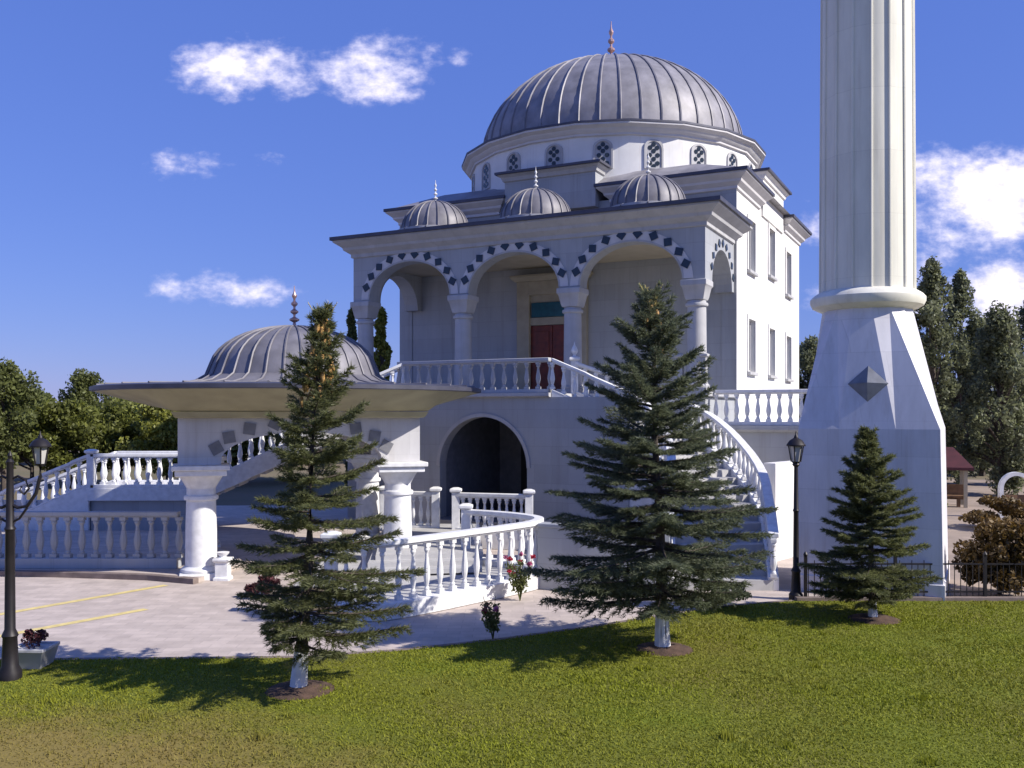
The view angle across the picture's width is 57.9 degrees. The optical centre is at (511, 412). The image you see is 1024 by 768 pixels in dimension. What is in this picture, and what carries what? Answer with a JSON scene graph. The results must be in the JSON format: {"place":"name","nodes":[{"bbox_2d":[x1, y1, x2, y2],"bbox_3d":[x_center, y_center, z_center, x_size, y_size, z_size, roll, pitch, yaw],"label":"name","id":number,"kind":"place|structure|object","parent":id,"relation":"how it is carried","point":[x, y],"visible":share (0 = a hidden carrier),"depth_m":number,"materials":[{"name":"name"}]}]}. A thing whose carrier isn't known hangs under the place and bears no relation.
{"place":"outdoors","nodes":[
{"label":"outdoors","id":0,"kind":"place"},
{"bbox_2d":[0,531,241,581],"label":"raised paving","id":1,"kind":"structure","parent":0,"point":[103,550],"depth_m":22.72,"materials":[{"name":"grey stone"}]},
{"bbox_2d":[0,511,183,568],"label":"balustrade","id":2,"kind":"object","parent":1,"relation":"on","point":[26,559],"visible":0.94,"depth_m":19.68,"materials":[{"name":"stone"}]},
{"bbox_2d":[0,505,824,657],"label":"paving","id":3,"kind":"structure","parent":0,"point":[203,619],"depth_m":15.61,"materials":[{"name":"grey stone"}]},
{"bbox_2d":[0,608,147,636],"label":"painted line","id":4,"kind":"object","parent":3,"relation":"on","point":[84,620],"visible":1,"depth_m":15.13,"materials":[{"name":"yellow paint"}]},
{"bbox_2d":[0,585,168,614],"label":"painted line","id":5,"kind":"object","parent":3,"relation":"on","point":[32,608],"visible":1,"depth_m":16.93,"materials":[{"name":"yellow paint"}]},
{"bbox_2d":[0,570,198,583],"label":"paving kerb","id":6,"kind":"structure","parent":3,"relation":"on","point":[114,575],"depth_m":18.94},
{"bbox_2d":[0,363,404,530],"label":"staircase","id":7,"kind":"structure","parent":3,"relation":"on","point":[127,493],"depth_m":26.43,"materials":[{"name":"stone"}]},
{"bbox_2d":[212,551,233,580],"bbox_3d":[-5.884,3.115,18.853,0.340,0.570,0.340,0,0,0],"label":"pedestal","id":8,"kind":"object","parent":3,"relation":"on","point":[222,570],"visible":0.92,"depth_m":18.72,"materials":[{"name":"white stone"}]},
{"bbox_2d":[244,575,280,594],"bbox_3d":[-4.619,3.188,17.115,0.560,0.423,0.755,0,0,15],"label":"purple shrub","id":9,"kind":"object","parent":3,"relation":"on","point":[249,587],"visible":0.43,"depth_m":17.08,"materials":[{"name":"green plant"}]},
{"bbox_2d":[89,286,480,580],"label":"pavilion","id":10,"kind":"structure","parent":3,"relation":"on","point":[242,371],"depth_m":19.27,"materials":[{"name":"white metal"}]},
{"bbox_2d":[0,599,795,659],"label":"lawn kerb","id":11,"kind":"structure","parent":3,"relation":"on","point":[396,649],"depth_m":13.23,"materials":[{"name":"grey concrete"}]},
{"bbox_2d":[480,596,502,638],"bbox_3d":[-0.306,3.055,13.804,0.338,0.695,0.491,0,0,8],"label":"rose bush","id":12,"kind":"object","parent":11,"relation":"on","point":[491,622],"visible":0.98,"depth_m":13.77,"materials":[{"name":"green plant"}]},
{"bbox_2d":[693,580,751,606],"bbox_3d":[3.643,3.151,16.082,0.830,0.500,1.032,0,0,-24],"label":"shrub","id":13,"kind":"object","parent":11,"relation":"on","point":[707,589],"visible":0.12,"depth_m":15.94,"materials":[{"name":"green plant"}]},
{"bbox_2d":[292,549,515,610],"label":"terrace floor","id":14,"kind":"structure","parent":3,"relation":"on","point":[405,590],"depth_m":18.02,"materials":[{"name":"grey stone"}]},
{"bbox_2d":[361,524,482,574],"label":"terrace steps","id":15,"kind":"structure","parent":14,"relation":"on","point":[373,559],"depth_m":19.22,"materials":[{"name":"grey stone"}]},
{"bbox_2d":[320,503,543,621],"bbox_3d":[-1.036,2.675,17.319,2.476,1.430,5.539,0,0,23],"label":"balustrade","id":16,"kind":"object","parent":14,"relation":"on","point":[453,595],"visible":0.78,"depth_m":16.45,"materials":[{"name":"white stone"}]},
{"bbox_2d":[449,487,534,550],"bbox_3d":[-0.500,2.635,23.150,2.270,1.510,0.363,0,0,15],"label":"balustrade","id":17,"kind":"object","parent":14,"relation":"on","point":[458,494],"visible":0.62,"depth_m":23.06,"materials":[{"name":"white stone"}]},
{"bbox_2d":[379,486,441,530],"bbox_3d":[-2.625,2.635,23.775,1.719,1.510,0.346,0,0,10],"label":"balustrade","id":18,"kind":"object","parent":3,"relation":"on","point":[433,493],"visible":0.48,"depth_m":23.64,"materials":[{"name":"white stone"}]},
{"bbox_2d":[503,551,535,600],"bbox_3d":[0.151,2.957,16.698,0.440,0.891,0.568,0,0,42],"label":"rose bush","id":19,"kind":"object","parent":3,"relation":"on","point":[517,578],"visible":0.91,"depth_m":16.70,"materials":[{"name":"green plant"}]},
{"bbox_2d":[537,522,669,590],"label":"retaining wall","id":20,"kind":"structure","parent":3,"relation":"on","point":[553,540],"depth_m":17.70,"materials":[{"name":"stone"}]},
{"bbox_2d":[550,342,778,590],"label":"staircase","id":21,"kind":"structure","parent":3,"relation":"on","point":[742,474],"depth_m":21.30,"materials":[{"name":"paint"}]},
{"bbox_2d":[764,461,793,560],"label":"stub wall","id":22,"kind":"structure","parent":3,"relation":"on","point":[781,475],"depth_m":21.43,"materials":[{"name":"paint"}]},
{"bbox_2d":[786,432,805,599],"bbox_3d":[5.164,1.866,16.836,0.344,3.069,0.344,0,0,0],"label":"street lamp","id":23,"kind":"object","parent":3,"relation":"on","point":[795,444],"visible":0.99,"depth_m":16.79,"materials":[{"name":"metal"}]},
{"bbox_2d":[0,449,1011,504],"bbox_3d":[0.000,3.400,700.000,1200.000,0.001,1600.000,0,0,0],"label":"ground","id":24,"kind":"structure","parent":0,"point":[265,485],"depth_m":44.03,"materials":[{"name":"grey concrete"}]},
{"bbox_2d":[0,356,49,490],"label":"broadleaf tree","id":25,"kind":"object","parent":24,"relation":"on","point":[14,385],"visible":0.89,"depth_m":39.74,"materials":[{"name":"green plant"}]},
{"bbox_2d":[3,392,56,461],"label":"broadleaf tree","id":26,"kind":"object","parent":24,"relation":"on","point":[49,395],"visible":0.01,"depth_m":64.47,"materials":[{"name":"green plant"}]},
{"bbox_2d":[6,396,66,478],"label":"broadleaf tree","id":27,"kind":"object","parent":24,"relation":"on","point":[23,459],"visible":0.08,"depth_m":45.86,"materials":[{"name":"green plant"}]},
{"bbox_2d":[23,398,123,487],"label":"broadleaf tree","id":28,"kind":"object","parent":24,"relation":"on","point":[71,417],"visible":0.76,"depth_m":41.21,"materials":[{"name":"green plant"}]},
{"bbox_2d":[56,368,116,435],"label":"broadleaf tree","id":29,"kind":"object","parent":24,"relation":"on","point":[81,381],"visible":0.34,"depth_m":59.19,"materials":[{"name":"green plant"}]},
{"bbox_2d":[74,397,153,479],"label":"broadleaf tree","id":30,"kind":"object","parent":24,"relation":"on","point":[113,409],"visible":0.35,"depth_m":43.23,"materials":[{"name":"green plant"}]},
{"bbox_2d":[115,403,207,479],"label":"broadleaf tree","id":31,"kind":"object","parent":24,"relation":"on","point":[158,426],"visible":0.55,"depth_m":40.78,"materials":[{"name":"green plant"}]},
{"bbox_2d":[205,411,267,466],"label":"broadleaf tree","id":32,"kind":"object","parent":24,"relation":"on","point":[234,451],"visible":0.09,"depth_m":43.78,"materials":[{"name":"green plant"}]},
{"bbox_2d":[243,411,338,476],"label":"broadleaf tree","id":33,"kind":"object","parent":24,"relation":"on","point":[276,444],"visible":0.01,"depth_m":45.57,"materials":[{"name":"green plant"}]},
{"bbox_2d":[340,307,357,489],"bbox_3d":[-6.623,-0.496,37.962,1.316,7.818,1.114,0,0,0],"label":"thuja tree","id":34,"kind":"object","parent":24,"relation":"on","point":[350,320],"visible":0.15,"depth_m":37.91,"materials":[{"name":"green plant"}]},
{"bbox_2d":[373,306,392,380],"bbox_3d":[-5.023,-0.376,35.996,1.092,7.554,1.154,0,0,0],"label":"thuja tree","id":35,"kind":"object","parent":24,"relation":"on","point":[383,351],"visible":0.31,"depth_m":35.87,"materials":[{"name":"green plant"}]},
{"bbox_2d":[329,21,811,537],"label":"mosque","id":36,"kind":"structure","parent":24,"relation":"on","point":[604,185],"depth_m":29.48,"materials":[{"name":"paint"}]},
{"bbox_2d":[472,174,474,191],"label":"window","id":37,"kind":"structure","parent":36,"relation":"in","point":[473,176],"depth_m":34.27,"materials":[{"name":"white glass"}]},
{"bbox_2d":[481,162,490,189],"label":"window","id":38,"kind":"structure","parent":36,"relation":"in","point":[486,171],"depth_m":32.75,"materials":[{"name":"white glass"}]},
{"bbox_2d":[506,152,520,170],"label":"window","id":39,"kind":"structure","parent":36,"relation":"in","point":[513,161],"depth_m":31.43,"materials":[{"name":"white glass"}]},
{"bbox_2d":[521,445,526,506],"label":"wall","id":40,"kind":"structure","parent":36,"relation":"in","point":[523,459],"depth_m":29.28,"materials":[{"name":"grey paint"}]},
{"bbox_2d":[531,324,563,392],"bbox_3d":[1.319,-1.720,30.362,1.580,2.340,0.160,0,0,27],"label":"door","id":41,"kind":"structure","parent":36,"relation":"in","point":[546,340],"depth_m":30.45,"materials":[{"name":"red wood"}]},
{"bbox_2d":[545,144,562,165],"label":"window","id":42,"kind":"structure","parent":36,"relation":"in","point":[554,152],"depth_m":30.48,"materials":[{"name":"white glass"}]},
{"bbox_2d":[593,139,612,168],"bbox_3d":[2.940,-8.380,29.966,0.648,0.956,0.050,0,0,9],"label":"window","id":43,"kind":"structure","parent":36,"relation":"in","point":[602,148],"depth_m":29.96,"materials":[{"name":"white glass"}]},
{"bbox_2d":[644,139,663,168],"bbox_3d":[4.588,-8.380,29.966,0.648,0.956,0.050,0,0,-9],"label":"window","id":44,"kind":"structure","parent":36,"relation":"in","point":[655,148],"depth_m":29.97,"materials":[{"name":"white glass"}]},
{"bbox_2d":[691,144,706,163],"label":"window","id":45,"kind":"structure","parent":36,"relation":"in","point":[698,151],"depth_m":30.47,"materials":[{"name":"white glass"}]},
{"bbox_2d":[727,152,737,165],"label":"window","id":46,"kind":"structure","parent":36,"relation":"in","point":[732,160],"depth_m":31.44,"materials":[{"name":"white glass"}]},
{"bbox_2d":[747,314,758,375],"bbox_3d":[7.585,-2.150,29.510,0.300,1.900,1.200,0,0,27],"label":"window","id":47,"kind":"structure","parent":36,"relation":"in","point":[749,316],"depth_m":29.91,"materials":[{"name":"white glass"}]},
{"bbox_2d":[747,213,758,276],"bbox_3d":[7.585,-5.320,29.510,0.300,1.840,1.200,0,0,27],"label":"window","id":48,"kind":"structure","parent":36,"relation":"in","point":[754,273],"depth_m":29.91,"materials":[{"name":"white glass"}]},
{"bbox_2d":[768,324,777,378],"bbox_3d":[9.015,-2.130,32.317,0.300,1.860,1.200,0,0,27],"label":"window","id":49,"kind":"structure","parent":36,"relation":"in","point":[770,326],"depth_m":32.10,"materials":[{"name":"white glass"}]},
{"bbox_2d":[768,223,777,281],"bbox_3d":[9.015,-5.585,32.317,0.300,1.870,1.200,0,0,27],"label":"window","id":50,"kind":"structure","parent":36,"relation":"in","point":[773,278],"depth_m":32.10,"materials":[{"name":"white glass"}]},
{"bbox_2d":[785,332,793,381],"bbox_3d":[10.422,-2.100,35.079,0.300,1.840,1.200,0,0,27],"label":"window","id":51,"kind":"structure","parent":36,"relation":"in","point":[786,334],"depth_m":34.73,"materials":[{"name":"white glass"}]},
{"bbox_2d":[785,247,793,299],"bbox_3d":[10.422,-5.270,35.079,0.300,1.840,1.200,0,0,27],"label":"window","id":52,"kind":"structure","parent":36,"relation":"in","point":[787,250],"depth_m":34.87,"materials":[{"name":"white glass"}]},
{"bbox_2d":[799,334,818,418],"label":"broadleaf tree","id":53,"kind":"object","parent":24,"relation":"on","point":[807,351],"visible":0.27,"depth_m":47.51,"materials":[{"name":"green plant"}]},
{"bbox_2d":[798,0,949,600],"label":"minaret","id":54,"kind":"object","parent":24,"relation":"on","point":[870,368],"visible":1,"depth_m":17.61,"materials":[{"name":"white paint"}]},
{"bbox_2d":[794,596,1023,600],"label":"fence kerb","id":55,"kind":"structure","parent":24,"relation":"on","point":[926,598],"depth_m":16.60,"materials":[{"name":"grey concrete"}]},
{"bbox_2d":[803,551,1023,596],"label":"iron fence","id":56,"kind":"object","parent":55,"relation":"on","point":[984,564],"visible":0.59,"depth_m":16.71,"materials":[{"name":"black metal"}]},
{"bbox_2d":[950,314,1017,475],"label":"poplar tree","id":57,"kind":"object","parent":24,"relation":"on","point":[982,471],"visible":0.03,"depth_m":49.71,"materials":[{"name":"green plant"}]},
{"bbox_2d":[0,600,1023,767],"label":"lawn","id":58,"kind":"structure","parent":0,"point":[41,753],"depth_m":10.56,"materials":[{"name":"green plant"}]},
{"bbox_2d":[0,431,51,681],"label":"street lamp","id":59,"kind":"object","parent":58,"relation":"on","point":[10,667],"visible":0.99,"depth_m":11.71,"materials":[{"name":"metal"}]},
{"bbox_2d":[18,629,59,668],"bbox_3d":[-6.373,3.137,12.347,0.475,0.526,0.475,0,0,0],"label":"stone planter","id":60,"kind":"object","parent":58,"relation":"on","point":[35,651],"visible":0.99,"depth_m":12.29,"materials":[{"name":"white stone"}]},
{"bbox_2d":[227,299,427,699],"bbox_3d":[-2.261,0.995,11.265,2.518,4.767,2.284,0,0,40],"label":"spruce tree","id":61,"kind":"object","parent":58,"relation":"on","point":[319,364],"visible":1,"depth_m":11.12,"materials":[{"name":"green plant"}]},
{"bbox_2d":[520,278,778,656],"bbox_3d":[2.026,0.710,13.104,3.872,5.328,3.712,0,0,0],"label":"spruce tree","id":62,"kind":"object","parent":58,"relation":"on","point":[676,491],"visible":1,"depth_m":12.93,"materials":[{"name":"green plant"}]},
{"bbox_2d":[797,423,945,624],"bbox_3d":[5.828,1.768,15.367,2.181,3.215,2.038,0,0,-30],"label":"spruce tree","id":63,"kind":"object","parent":58,"relation":"on","point":[861,480],"visible":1,"depth_m":15.00,"materials":[{"name":"green plant"}]},
{"bbox_2d":[0,0,1023,401],"label":"sky","id":64,"kind":"structure","parent":0,"point":[171,171],"materials":[{"name":"blue"}]},
{"bbox_2d":[946,479,1023,595],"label":"sand path","id":65,"kind":"structure","parent":0,"point":[957,529],"depth_m":27.92,"materials":[{"name":"beige sand"}]},
{"bbox_2d":[914,255,970,483],"bbox_3d":[17.051,-1.532,37.870,3.098,9.868,2.992,0,0,0],"label":"poplar tree","id":66,"kind":"object","parent":65,"relation":"on","point":[931,284],"visible":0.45,"depth_m":37.53,"materials":[{"name":"green plant"}]},
{"bbox_2d":[946,447,973,507],"bbox_3d":[15.641,2.325,34.000,2.200,2.150,1.600,0,0,20],"label":"shelter","id":67,"kind":"object","parent":65,"relation":"on","point":[955,460],"visible":0.45,"depth_m":33.37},
{"bbox_2d":[937,267,989,483],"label":"poplar tree","id":68,"kind":"object","parent":65,"relation":"on","point":[963,298],"visible":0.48,"depth_m":43.74,"materials":[{"name":"green plant"}]},
{"bbox_2d":[949,300,1023,495],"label":"poplar tree","id":69,"kind":"object","parent":65,"relation":"on","point":[1000,331],"visible":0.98,"depth_m":37.63,"materials":[{"name":"green plant"}]},
{"bbox_2d":[951,516,1023,595],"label":"rust shrub","id":70,"kind":"object","parent":65,"relation":"on","point":[1002,541],"visible":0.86,"depth_m":17.01,"materials":[{"name":"brown plant"}]},
{"bbox_2d":[958,494,1023,524],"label":"rust shrub","id":71,"kind":"object","parent":65,"relation":"on","point":[1012,507],"visible":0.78,"depth_m":26.89,"materials":[{"name":"brown plant"}]},
{"bbox_2d":[992,300,1023,472],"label":"poplar tree","id":72,"kind":"object","parent":65,"relation":"on","point":[1021,322],"visible":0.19,"depth_m":43.12,"materials":[{"name":"green plant"}]},
{"bbox_2d":[998,472,1023,517],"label":"garden arch","id":73,"kind":"structure","parent":65,"relation":"on","point":[1004,479],"depth_m":29.97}
]}

